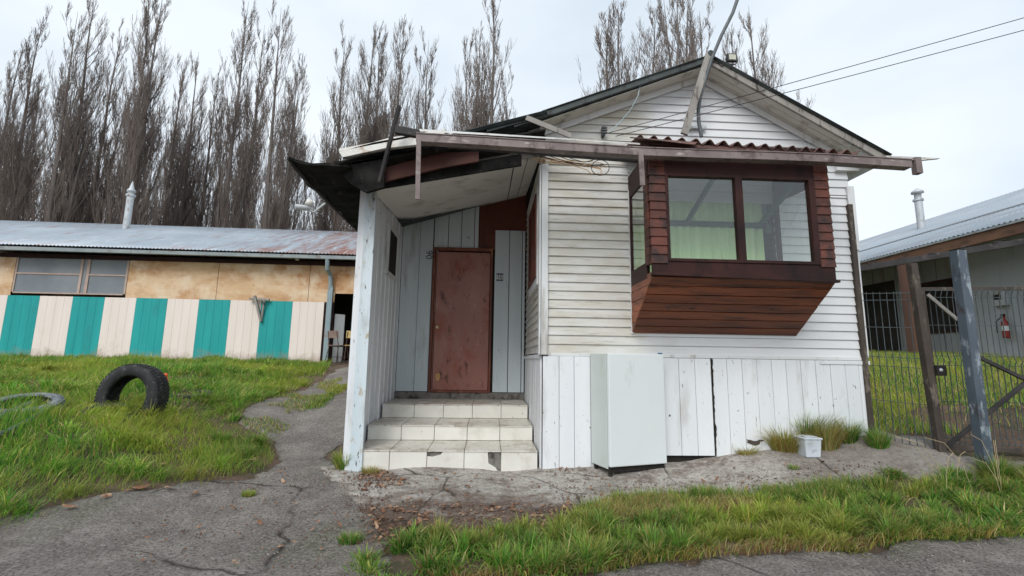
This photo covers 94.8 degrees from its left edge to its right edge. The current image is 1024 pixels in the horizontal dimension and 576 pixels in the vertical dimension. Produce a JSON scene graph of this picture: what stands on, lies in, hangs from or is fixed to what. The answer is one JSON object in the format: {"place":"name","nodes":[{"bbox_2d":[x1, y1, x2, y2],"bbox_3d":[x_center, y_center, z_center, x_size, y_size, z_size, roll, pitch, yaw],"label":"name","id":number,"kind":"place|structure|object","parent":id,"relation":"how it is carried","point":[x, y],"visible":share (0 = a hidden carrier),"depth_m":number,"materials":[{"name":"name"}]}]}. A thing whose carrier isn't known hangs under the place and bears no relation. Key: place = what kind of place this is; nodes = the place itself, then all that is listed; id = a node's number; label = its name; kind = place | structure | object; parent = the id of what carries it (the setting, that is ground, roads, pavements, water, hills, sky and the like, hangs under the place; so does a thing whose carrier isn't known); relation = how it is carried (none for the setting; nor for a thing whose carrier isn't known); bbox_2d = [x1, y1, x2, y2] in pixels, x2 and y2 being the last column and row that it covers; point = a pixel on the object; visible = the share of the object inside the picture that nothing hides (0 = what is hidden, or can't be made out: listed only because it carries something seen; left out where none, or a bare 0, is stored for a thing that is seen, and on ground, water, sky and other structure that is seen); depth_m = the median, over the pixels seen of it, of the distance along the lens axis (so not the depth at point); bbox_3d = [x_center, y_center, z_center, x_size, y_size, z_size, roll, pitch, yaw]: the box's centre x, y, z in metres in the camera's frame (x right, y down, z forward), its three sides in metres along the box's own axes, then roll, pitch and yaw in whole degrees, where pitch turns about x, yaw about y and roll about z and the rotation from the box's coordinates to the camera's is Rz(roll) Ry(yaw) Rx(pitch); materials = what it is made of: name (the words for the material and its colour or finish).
{"place":"outdoors","nodes":[
{"label":"outdoors","id":0,"kind":"place"},
{"bbox_2d":[0,367,392,575],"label":"path","id":1,"kind":"structure","parent":0,"point":[51,543],"depth_m":3.12,"materials":[{"name":"concrete"}]},
{"bbox_2d":[62,454,258,507],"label":"curled leaves","id":2,"kind":"object","parent":1,"relation":"on","point":[137,487],"visible":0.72,"depth_m":3.70,"materials":[{"name":"brown plant"}]},
{"bbox_2d":[239,488,255,496],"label":"grass tuft","id":3,"kind":"object","parent":1,"relation":"on","point":[249,493],"visible":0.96,"depth_m":3.78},
{"bbox_2d":[336,529,364,545],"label":"grass tuft","id":4,"kind":"object","parent":1,"relation":"on","point":[353,538],"visible":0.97,"depth_m":2.94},
{"bbox_2d":[303,382,347,409],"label":"crack grass","id":5,"kind":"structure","parent":0,"point":[321,400],"depth_m":7.37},
{"bbox_2d":[0,350,1023,575],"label":"ground","id":6,"kind":"structure","parent":0,"point":[395,566],"depth_m":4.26,"materials":[{"name":"plant"}]},
{"bbox_2d":[0,90,25,206],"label":"poplar tree","id":7,"kind":"object","parent":6,"relation":"on","point":[12,125],"visible":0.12,"depth_m":39.33,"materials":[{"name":"brown plant"}]},
{"bbox_2d":[0,43,40,215],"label":"poplar tree","id":8,"kind":"object","parent":6,"relation":"on","point":[8,85],"visible":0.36,"depth_m":27.43,"materials":[{"name":"brown plant"}]},
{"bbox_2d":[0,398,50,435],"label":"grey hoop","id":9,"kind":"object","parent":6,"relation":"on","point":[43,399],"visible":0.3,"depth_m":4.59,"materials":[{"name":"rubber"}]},
{"bbox_2d":[0,5,57,220],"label":"poplar tree","id":10,"kind":"object","parent":6,"relation":"on","point":[11,213],"visible":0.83,"depth_m":25.61,"materials":[{"name":"brown plant"}]},
{"bbox_2d":[10,82,51,220],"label":"poplar tree","id":11,"kind":"object","parent":6,"relation":"on","point":[39,103],"visible":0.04,"depth_m":45.01,"materials":[{"name":"brown plant"}]},
{"bbox_2d":[0,393,64,412],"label":"car tyre","id":12,"kind":"object","parent":6,"relation":"on","point":[56,398],"visible":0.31,"depth_m":5.06,"materials":[{"name":"grey rubber"}]},
{"bbox_2d":[17,85,49,220],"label":"poplar tree","id":13,"kind":"object","parent":6,"relation":"on","point":[26,205],"visible":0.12,"depth_m":41.87,"materials":[{"name":"brown plant"}]},
{"bbox_2d":[21,2,109,222],"bbox_3d":[-24.662,-6.399,26.052,2.829,20.068,3.530,0,-9,5],"label":"poplar tree","id":14,"kind":"object","parent":6,"relation":"on","point":[67,209],"visible":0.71,"depth_m":26.04,"materials":[{"name":"brown plant"}]},
{"bbox_2d":[26,0,120,222],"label":"poplar tree","id":15,"kind":"object","parent":6,"relation":"on","point":[60,90],"visible":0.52,"depth_m":26.71,"materials":[{"name":"brown plant"}]},
{"bbox_2d":[84,131,128,221],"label":"poplar tree","id":16,"kind":"object","parent":6,"relation":"on","point":[112,184],"visible":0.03,"depth_m":41.60,"materials":[{"name":"brown plant"}]},
{"bbox_2d":[72,19,142,223],"bbox_3d":[-25.224,-6.983,28.866,3.360,22.073,3.014,-1,-9,9],"label":"poplar tree","id":17,"kind":"object","parent":6,"relation":"on","point":[105,127],"visible":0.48,"depth_m":29.20,"materials":[{"name":"brown plant"}]},
{"bbox_2d":[76,403,139,416],"bbox_3d":[-4.366,1.403,5.087,0.560,0.273,0.556,1,-9,-3],"label":"car tyre","id":18,"kind":"object","parent":6,"relation":"on","point":[112,404],"visible":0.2,"depth_m":5.18,"materials":[{"name":"black rubber"}]},
{"bbox_2d":[81,0,175,224],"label":"poplar tree","id":19,"kind":"object","parent":6,"relation":"on","point":[126,118],"visible":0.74,"depth_m":27.10,"materials":[{"name":"brown plant"}]},
{"bbox_2d":[94,364,169,414],"bbox_3d":[-4.345,1.246,5.386,0.748,0.752,0.286,0,-9,3],"label":"car tyre","id":20,"kind":"object","parent":6,"relation":"on","point":[154,380],"visible":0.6,"depth_m":5.35,"materials":[{"name":"black rubber"}]},
{"bbox_2d":[138,133,158,224],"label":"poplar tree","id":21,"kind":"object","parent":6,"relation":"on","point":[149,185],"visible":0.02,"depth_m":42.46,"materials":[{"name":"brown plant"}]},
{"bbox_2d":[117,0,181,294],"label":"poplar tree","id":22,"kind":"object","parent":6,"relation":"on","point":[146,148],"visible":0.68,"depth_m":28.07,"materials":[{"name":"brown plant"}]},
{"bbox_2d":[149,133,175,225],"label":"poplar tree","id":23,"kind":"object","parent":6,"relation":"on","point":[162,191],"visible":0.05,"depth_m":39.26,"materials":[{"name":"brown plant"}]},
{"bbox_2d":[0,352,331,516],"bbox_3d":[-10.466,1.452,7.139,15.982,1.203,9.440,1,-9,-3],"label":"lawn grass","id":24,"kind":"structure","parent":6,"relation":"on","point":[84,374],"depth_m":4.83,"materials":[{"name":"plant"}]},
{"bbox_2d":[145,53,210,226],"bbox_3d":[-23.217,-6.309,32.523,3.852,21.902,3.087,8,-11,-40],"label":"poplar tree","id":25,"kind":"object","parent":6,"relation":"on","point":[174,113],"visible":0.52,"depth_m":32.63,"materials":[{"name":"brown plant"}]},
{"bbox_2d":[0,181,357,361],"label":"shed","id":26,"kind":"structure","parent":6,"relation":"on","point":[189,291],"depth_m":12.06,"materials":[{"name":"teal paint"}]},
{"bbox_2d":[11,257,129,294],"bbox_3d":[-11.196,-0.329,11.959,2.710,0.983,0.034,1,-9,-4],"label":"window","id":27,"kind":"structure","parent":26,"relation":"in","point":[32,275],"depth_m":11.96,"materials":[{"name":"glass"}]},
{"bbox_2d":[249,295,269,321],"bbox_3d":[-6.492,0.530,12.054,0.498,0.675,0.145,3,-9,-12],"label":"wooden bracket","id":28,"kind":"object","parent":26,"relation":"attached to","point":[259,313],"visible":1,"depth_m":12.04,"materials":[{"name":"grey wood"}]},
{"bbox_2d":[332,314,344,361],"bbox_3d":[-4.574,1.340,12.402,0.021,1.292,0.304,-7,-12,41],"label":"door leaf","id":29,"kind":"structure","parent":26,"relation":"in","point":[339,323],"depth_m":12.41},
{"bbox_2d":[154,49,214,226],"bbox_3d":[-23.072,-6.320,32.748,3.238,22.014,3.287,-2,-9,19],"label":"poplar tree","id":30,"kind":"object","parent":6,"relation":"on","point":[183,183],"visible":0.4,"depth_m":32.73,"materials":[{"name":"brown plant"}]},
{"bbox_2d":[170,390,213,398],"bbox_3d":[-4.413,1.502,6.458,0.558,0.178,0.560,1,-9,-3],"label":"car tyre","id":31,"kind":"object","parent":6,"relation":"on","point":[184,397],"visible":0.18,"depth_m":6.28,"materials":[{"name":"black rubber"}]},
{"bbox_2d":[188,64,244,226],"bbox_3d":[-21.925,-6.254,34.022,3.394,22.298,3.045,0,-9,2],"label":"poplar tree","id":32,"kind":"object","parent":6,"relation":"on","point":[209,190],"visible":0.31,"depth_m":34.12,"materials":[{"name":"brown plant"}]},
{"bbox_2d":[205,427,236,443],"bbox_3d":[-3.163,1.595,5.112,0.363,0.192,0.330,1,-9,-3],"label":"grass tuft","id":33,"kind":"object","parent":6,"relation":"on","point":[219,435],"visible":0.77,"depth_m":5.09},
{"bbox_2d":[193,0,271,227],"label":"poplar tree","id":34,"kind":"object","parent":6,"relation":"on","point":[238,114],"visible":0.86,"depth_m":31.87,"materials":[{"name":"brown plant"}]},
{"bbox_2d":[229,442,259,458],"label":"grass tuft","id":35,"kind":"object","parent":6,"relation":"on","point":[252,451],"visible":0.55,"depth_m":4.75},
{"bbox_2d":[214,15,275,227],"bbox_3d":[-19.860,-8.470,34.790,4.092,26.972,3.352,-7,-12,43],"label":"poplar tree","id":36,"kind":"object","parent":6,"relation":"on","point":[255,103],"visible":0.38,"depth_m":35.61,"materials":[{"name":"brown plant"}]},
{"bbox_2d":[245,433,272,445],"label":"grass tuft","id":37,"kind":"object","parent":6,"relation":"on","point":[262,438],"visible":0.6,"depth_m":5.18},
{"bbox_2d":[243,0,313,229],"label":"poplar tree","id":38,"kind":"object","parent":6,"relation":"on","point":[267,217],"visible":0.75,"depth_m":32.34,"materials":[{"name":"brown plant"}]},
{"bbox_2d":[263,65,317,229],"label":"poplar tree","id":39,"kind":"object","parent":6,"relation":"on","point":[300,222],"visible":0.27,"depth_m":36.41,"materials":[{"name":"brown plant"}]},
{"bbox_2d":[242,376,341,434],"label":"sparse grass","id":40,"kind":"structure","parent":6,"relation":"on","point":[303,397],"depth_m":6.73,"materials":[{"name":"plant"}]},
{"bbox_2d":[296,184,311,230],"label":"poplar tree","id":41,"kind":"object","parent":6,"relation":"on","point":[306,216],"visible":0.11,"depth_m":43.48,"materials":[{"name":"brown plant"}]},
{"bbox_2d":[304,95,353,230],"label":"poplar tree","id":42,"kind":"object","parent":6,"relation":"on","point":[328,220],"visible":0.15,"depth_m":36.25,"materials":[{"name":"brown plant"}]},
{"bbox_2d":[303,20,362,230],"bbox_3d":[-13.371,-8.220,35.893,4.487,27.002,3.675,0,-9,5],"label":"poplar tree","id":43,"kind":"object","parent":6,"relation":"on","point":[336,155],"visible":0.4,"depth_m":36.68,"materials":[{"name":"brown plant"}]},
{"bbox_2d":[325,331,348,362],"bbox_3d":[-4.406,1.496,11.907,0.422,0.802,0.447,-4,-10,27],"label":"school chair","id":44,"kind":"object","parent":6,"relation":"on","point":[332,334],"visible":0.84,"depth_m":11.78,"materials":[{"name":"brown wood"}]},
{"bbox_2d":[341,331,350,362],"bbox_3d":[-4.080,1.507,11.979,0.422,0.802,0.447,5,-10,-27],"label":"school chair","id":45,"kind":"object","parent":6,"relation":"on","point":[348,334],"visible":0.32,"depth_m":11.79,"materials":[{"name":"yellow wood"}]},
{"bbox_2d":[330,20,391,231],"bbox_3d":[-10.861,-8.139,34.686,4.278,26.560,4.344,-6,-11,38],"label":"poplar tree","id":46,"kind":"object","parent":6,"relation":"on","point":[365,135],"visible":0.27,"depth_m":35.06,"materials":[{"name":"brown plant"}]},
{"bbox_2d":[353,25,401,145],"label":"poplar tree","id":47,"kind":"object","parent":6,"relation":"on","point":[381,64],"visible":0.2,"depth_m":36.31,"materials":[{"name":"brown plant"}]},
{"bbox_2d":[375,14,435,139],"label":"poplar tree","id":48,"kind":"object","parent":6,"relation":"on","point":[396,99],"visible":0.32,"depth_m":34.80,"materials":[{"name":"brown plant"}]},
{"bbox_2d":[410,27,445,132],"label":"poplar tree","id":49,"kind":"object","parent":6,"relation":"on","point":[428,104],"visible":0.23,"depth_m":37.06,"materials":[{"name":"brown plant"}]},
{"bbox_2d":[452,21,490,130],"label":"poplar tree","id":50,"kind":"object","parent":6,"relation":"on","point":[463,103],"visible":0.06,"depth_m":36.89,"materials":[{"name":"brown plant"}]},
{"bbox_2d":[455,46,495,128],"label":"poplar tree","id":51,"kind":"object","parent":6,"relation":"on","point":[479,80],"visible":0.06,"depth_m":38.78,"materials":[{"name":"brown plant"}]},
{"bbox_2d":[443,0,516,133],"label":"poplar tree","id":52,"kind":"object","parent":6,"relation":"on","point":[491,91],"visible":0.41,"depth_m":34.38,"materials":[{"name":"brown plant"}]},
{"bbox_2d":[499,62,516,119],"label":"poplar tree","id":53,"kind":"object","parent":6,"relation":"on","point":[504,93],"visible":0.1,"depth_m":37.38,"materials":[{"name":"brown plant"}]},
{"bbox_2d":[576,0,624,95],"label":"poplar tree","id":54,"kind":"object","parent":6,"relation":"on","point":[606,70],"visible":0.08,"depth_m":37.22,"materials":[{"name":"brown plant"}]},
{"bbox_2d":[287,0,939,471],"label":"house","id":55,"kind":"structure","parent":6,"relation":"on","point":[513,274],"depth_m":5.01,"materials":[{"name":"wood"}]},
{"bbox_2d":[384,222,399,281],"bbox_3d":[-1.615,-0.468,6.352,0.036,0.670,0.660,1,-9,-3],"label":"window","id":56,"kind":"structure","parent":55,"relation":"in","point":[392,238],"depth_m":6.31,"materials":[{"name":"wood"}]},
{"bbox_2d":[431,252,489,389],"bbox_3d":[-0.749,0.467,6.939,0.816,2.036,0.079,1,-9,-3],"label":"door","id":57,"kind":"structure","parent":55,"relation":"in","point":[462,281],"depth_m":6.95,"materials":[{"name":"brown wood"}]},
{"bbox_2d":[528,185,538,296],"bbox_3d":[0.260,-0.525,5.766,0.043,1.140,1.040,1,-9,-3],"label":"window","id":58,"kind":"structure","parent":55,"relation":"in","point":[534,212],"depth_m":5.70,"materials":[{"name":"wood"}]},
{"bbox_2d":[628,163,649,286],"bbox_3d":[1.291,-0.655,4.809,0.030,1.229,0.550,1,-9,-2],"label":"bay window","id":59,"kind":"structure","parent":55,"relation":"in","point":[639,274],"depth_m":4.95,"materials":[{"name":"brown wood"}]},
{"bbox_2d":[665,173,821,264],"bbox_3d":[2.167,-0.650,4.447,1.458,0.856,0.059,1,-9,-3],"label":"bay window","id":60,"kind":"structure","parent":55,"relation":"in","point":[738,205],"depth_m":4.44,"materials":[{"name":"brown wood"}]},
{"bbox_2d":[772,181,804,260],"bbox_3d":[2.948,-0.619,4.886,0.030,1.229,0.558,2,-9,-10],"label":"bay window","id":61,"kind":"structure","parent":55,"relation":"in","point":[778,188],"depth_m":5.11,"materials":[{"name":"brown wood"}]},
{"bbox_2d":[609,18,1022,132],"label":"overhead wire","id":62,"kind":"object","parent":55,"relation":"attached to","point":[822,74],"visible":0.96,"depth_m":4.87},
{"bbox_2d":[617,30,1023,135],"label":"overhead wire","id":63,"kind":"object","parent":55,"relation":"attached to","point":[825,82],"visible":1,"depth_m":4.85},
{"bbox_2d":[599,0,640,90],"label":"poplar tree","id":64,"kind":"object","parent":6,"relation":"on","point":[618,78],"visible":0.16,"depth_m":36.27,"materials":[{"name":"brown plant"}]},
{"bbox_2d":[620,3,668,83],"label":"poplar tree","id":65,"kind":"object","parent":6,"relation":"on","point":[658,35],"visible":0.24,"depth_m":38.65,"materials":[{"name":"brown plant"}]},
{"bbox_2d":[641,0,697,73],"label":"poplar tree","id":66,"kind":"object","parent":6,"relation":"on","point":[677,62],"visible":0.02,"depth_m":37.11,"materials":[{"name":"brown plant"}]},
{"bbox_2d":[657,0,685,70],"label":"poplar tree","id":67,"kind":"object","parent":6,"relation":"on","point":[666,23],"visible":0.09,"depth_m":37.97,"materials":[{"name":"brown plant"}]},
{"bbox_2d":[656,0,704,71],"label":"poplar tree","id":68,"kind":"object","parent":6,"relation":"on","point":[689,8],"visible":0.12,"depth_m":38.97,"materials":[{"name":"brown plant"}]},
{"bbox_2d":[684,0,715,60],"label":"poplar tree","id":69,"kind":"object","parent":6,"relation":"on","point":[699,31],"visible":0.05,"depth_m":39.69,"materials":[{"name":"brown plant"}]},
{"bbox_2d":[688,481,721,498],"bbox_3d":[1.571,1.675,3.878,0.353,0.155,0.325,1,-9,-3],"label":"grass tuft","id":70,"kind":"object","parent":6,"relation":"on","point":[708,490],"visible":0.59,"depth_m":3.87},
{"bbox_2d":[446,517,1023,575],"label":"dead grass","id":71,"kind":"structure","parent":6,"relation":"on","point":[763,544],"depth_m":2.83,"materials":[{"name":"plant"}]},
{"bbox_2d":[721,22,765,82],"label":"poplar tree","id":72,"kind":"object","parent":6,"relation":"on","point":[735,52],"visible":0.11,"depth_m":40.33,"materials":[{"name":"brown plant"}]},
{"bbox_2d":[737,6,784,89],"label":"poplar tree","id":73,"kind":"object","parent":6,"relation":"on","point":[748,25],"visible":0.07,"depth_m":37.41,"materials":[{"name":"brown plant"}]},
{"bbox_2d":[761,49,814,107],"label":"poplar tree","id":74,"kind":"object","parent":6,"relation":"on","point":[807,102],"visible":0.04,"depth_m":39.47,"materials":[{"name":"brown plant"}]},
{"bbox_2d":[859,188,1023,357],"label":"outbuilding","id":75,"kind":"structure","parent":6,"relation":"on","point":[996,219],"depth_m":10.05,"materials":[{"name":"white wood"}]},
{"bbox_2d":[862,280,901,352],"bbox_3d":[9.379,0.997,12.488,0.019,2.100,2.037,1,-9,-3],"label":"dark door","id":76,"kind":"structure","parent":75,"relation":"in","point":[888,286],"depth_m":11.95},
{"bbox_2d":[921,278,958,333],"bbox_3d":[9.498,0.362,10.118,0.029,1.167,1.480,1,-9,-3],"label":"window","id":77,"kind":"structure","parent":75,"relation":"in","point":[948,282],"depth_m":10.40,"materials":[{"name":"black wood"}]},
{"bbox_2d":[995,314,1009,337],"bbox_3d":[9.394,0.730,9.003,0.178,0.460,0.115,-6,-11,39],"label":"fire extinguisher","id":78,"kind":"object","parent":75,"relation":"attached to","point":[1006,329],"visible":0.71,"depth_m":8.95,"materials":[{"name":"red metal"}]},
{"bbox_2d":[893,435,1001,491],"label":"seed stalks","id":79,"kind":"object","parent":6,"relation":"on","point":[962,464],"visible":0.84,"depth_m":3.88,"materials":[{"name":"plant"}]},
{"bbox_2d":[0,0,1023,240],"label":"sky","id":80,"kind":"structure","parent":0,"point":[963,107],"materials":[{"name":"white"}]},
{"bbox_2d":[320,431,1023,528],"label":"pavement","id":81,"kind":"structure","parent":0,"point":[906,457],"depth_m":4.27,"materials":[{"name":"concrete"}]},
{"bbox_2d":[327,447,355,469],"bbox_3d":[-1.651,1.675,4.661,0.430,0.242,0.430,-7,-12,42],"label":"grass tuft","id":82,"kind":"object","parent":81,"relation":"on","point":[339,464],"visible":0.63,"depth_m":4.58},
{"bbox_2d":[360,465,382,474],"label":"grass tuft","id":83,"kind":"object","parent":81,"relation":"on","point":[370,471],"visible":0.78,"depth_m":4.49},
{"bbox_2d":[81,461,879,567],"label":"soil crumbs","id":84,"kind":"object","parent":81,"relation":"on","point":[375,518],"visible":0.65,"depth_m":3.48,"materials":[{"name":"soil"}]},
{"bbox_2d":[132,460,840,567],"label":"fallen leaves","id":85,"kind":"object","parent":81,"relation":"on","point":[259,521],"visible":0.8,"depth_m":3.52,"materials":[{"name":"brown plant"}]},
{"bbox_2d":[90,461,1019,572],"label":"loose gravel","id":86,"kind":"structure","parent":81,"relation":"on","point":[498,521],"depth_m":3.12,"materials":[{"name":"gravel"}]},
{"bbox_2d":[590,353,666,476],"bbox_3d":[1.154,1.227,4.689,0.637,1.160,0.350,4,-9,-20],"label":"refrigerator","id":87,"kind":"object","parent":81,"relation":"on","point":[628,427],"visible":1,"depth_m":4.53,"materials":[{"name":"metal"}]},
{"bbox_2d":[571,471,889,519],"bbox_3d":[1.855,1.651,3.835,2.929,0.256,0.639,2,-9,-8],"label":"grass","id":88,"kind":"structure","parent":81,"relation":"on","point":[799,490],"depth_m":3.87,"materials":[{"name":"plant"}]},
{"bbox_2d":[734,446,763,455],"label":"grass tuft","id":89,"kind":"object","parent":81,"relation":"on","point":[743,452],"visible":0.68,"depth_m":4.71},
{"bbox_2d":[754,423,824,452],"bbox_3d":[2.821,1.488,4.873,0.938,0.396,0.849,1,-9,-3],"label":"grass tuft","id":90,"kind":"object","parent":81,"relation":"on","point":[785,443],"visible":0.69,"depth_m":4.71,"materials":[{"name":"plant"}]},
{"bbox_2d":[794,435,822,457],"bbox_3d":[2.926,1.560,4.648,0.184,0.198,0.184,1,-9,-3],"label":"plastic tub","id":91,"kind":"object","parent":81,"relation":"on","point":[808,450],"visible":0.89,"depth_m":4.57,"materials":[{"name":"plastic"}]},
{"bbox_2d":[786,411,846,435],"bbox_3d":[3.106,1.413,4.980,0.924,0.493,0.892,1,-9,-3],"label":"grass tuft","id":92,"kind":"object","parent":81,"relation":"on","point":[812,425],"visible":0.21,"depth_m":4.79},
{"bbox_2d":[791,415,858,450],"bbox_3d":[3.194,1.442,4.785,0.768,0.414,0.667,1,-9,-3],"label":"grass tuft","id":93,"kind":"object","parent":81,"relation":"on","point":[830,441],"visible":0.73,"depth_m":4.68,"materials":[{"name":"plant"}]},
{"bbox_2d":[834,418,872,443],"bbox_3d":[3.431,1.434,4.845,0.546,0.339,0.518,1,-9,-3],"label":"grass tuft","id":94,"kind":"object","parent":81,"relation":"on","point":[853,438],"visible":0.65,"depth_m":4.76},
{"bbox_2d":[845,204,874,434],"bbox_3d":[3.731,0.349,5.045,0.058,2.583,0.055,1,-9,-3],"label":"fence post","id":95,"kind":"object","parent":81,"relation":"on","point":[858,303],"visible":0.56,"depth_m":5.03,"materials":[{"name":"wood"}]},
{"bbox_2d":[862,291,933,448],"bbox_3d":[3.953,0.818,4.864,0.471,1.589,0.033,-4,-10,31],"label":"wire fence","id":96,"kind":"object","parent":95,"relation":"attached to","point":[893,357],"visible":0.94,"depth_m":4.87,"materials":[{"name":"metal"}]},
{"bbox_2d":[860,238,1023,270],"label":"fence top rail","id":97,"kind":"object","parent":95,"relation":"attached to","point":[944,254],"visible":0.91,"depth_m":5.09,"materials":[{"name":"brown wood"}]},
{"bbox_2d":[852,425,897,449],"bbox_3d":[3.630,1.469,4.676,0.440,0.265,0.441,1,-9,-3],"label":"grass tuft","id":98,"kind":"object","parent":81,"relation":"on","point":[875,440],"visible":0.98,"depth_m":4.64,"materials":[{"name":"plant"}]},
{"bbox_2d":[906,263,946,451],"bbox_3d":[4.172,0.725,4.738,0.146,1.979,0.070,1,-9,-3],"label":"fence post","id":99,"kind":"object","parent":81,"relation":"on","point":[926,360],"visible":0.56,"depth_m":4.72,"materials":[{"name":"wood"}]},
{"bbox_2d":[921,286,1023,452],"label":"wire gate","id":100,"kind":"structure","parent":99,"relation":"attached to","point":[939,370],"depth_m":4.70,"materials":[{"name":"metal"}]},
{"bbox_2d":[949,249,993,469],"bbox_3d":[4.236,0.686,4.332,0.096,2.130,0.090,1,-9,-3],"label":"fence post","id":101,"kind":"object","parent":81,"relation":"on","point":[974,382],"visible":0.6,"depth_m":4.32,"materials":[{"name":"blue paint"}]},
{"bbox_2d":[969,451,1022,478],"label":"grass tuft","id":102,"kind":"object","parent":81,"relation":"on","point":[1006,470],"visible":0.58,"depth_m":4.05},
{"bbox_2d":[339,459,1023,575],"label":"verge grass","id":103,"kind":"structure","parent":0,"point":[567,535],"depth_m":3.10,"materials":[{"name":"plant"}]},
{"bbox_2d":[531,534,1023,575],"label":"road","id":104,"kind":"structure","parent":0,"point":[1002,562],"depth_m":2.68,"materials":[{"name":"asphalt"}]},
{"bbox_2d":[868,348,1023,435],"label":"yard grass","id":105,"kind":"structure","parent":0,"point":[900,392],"depth_m":6.75,"materials":[{"name":"plant"}]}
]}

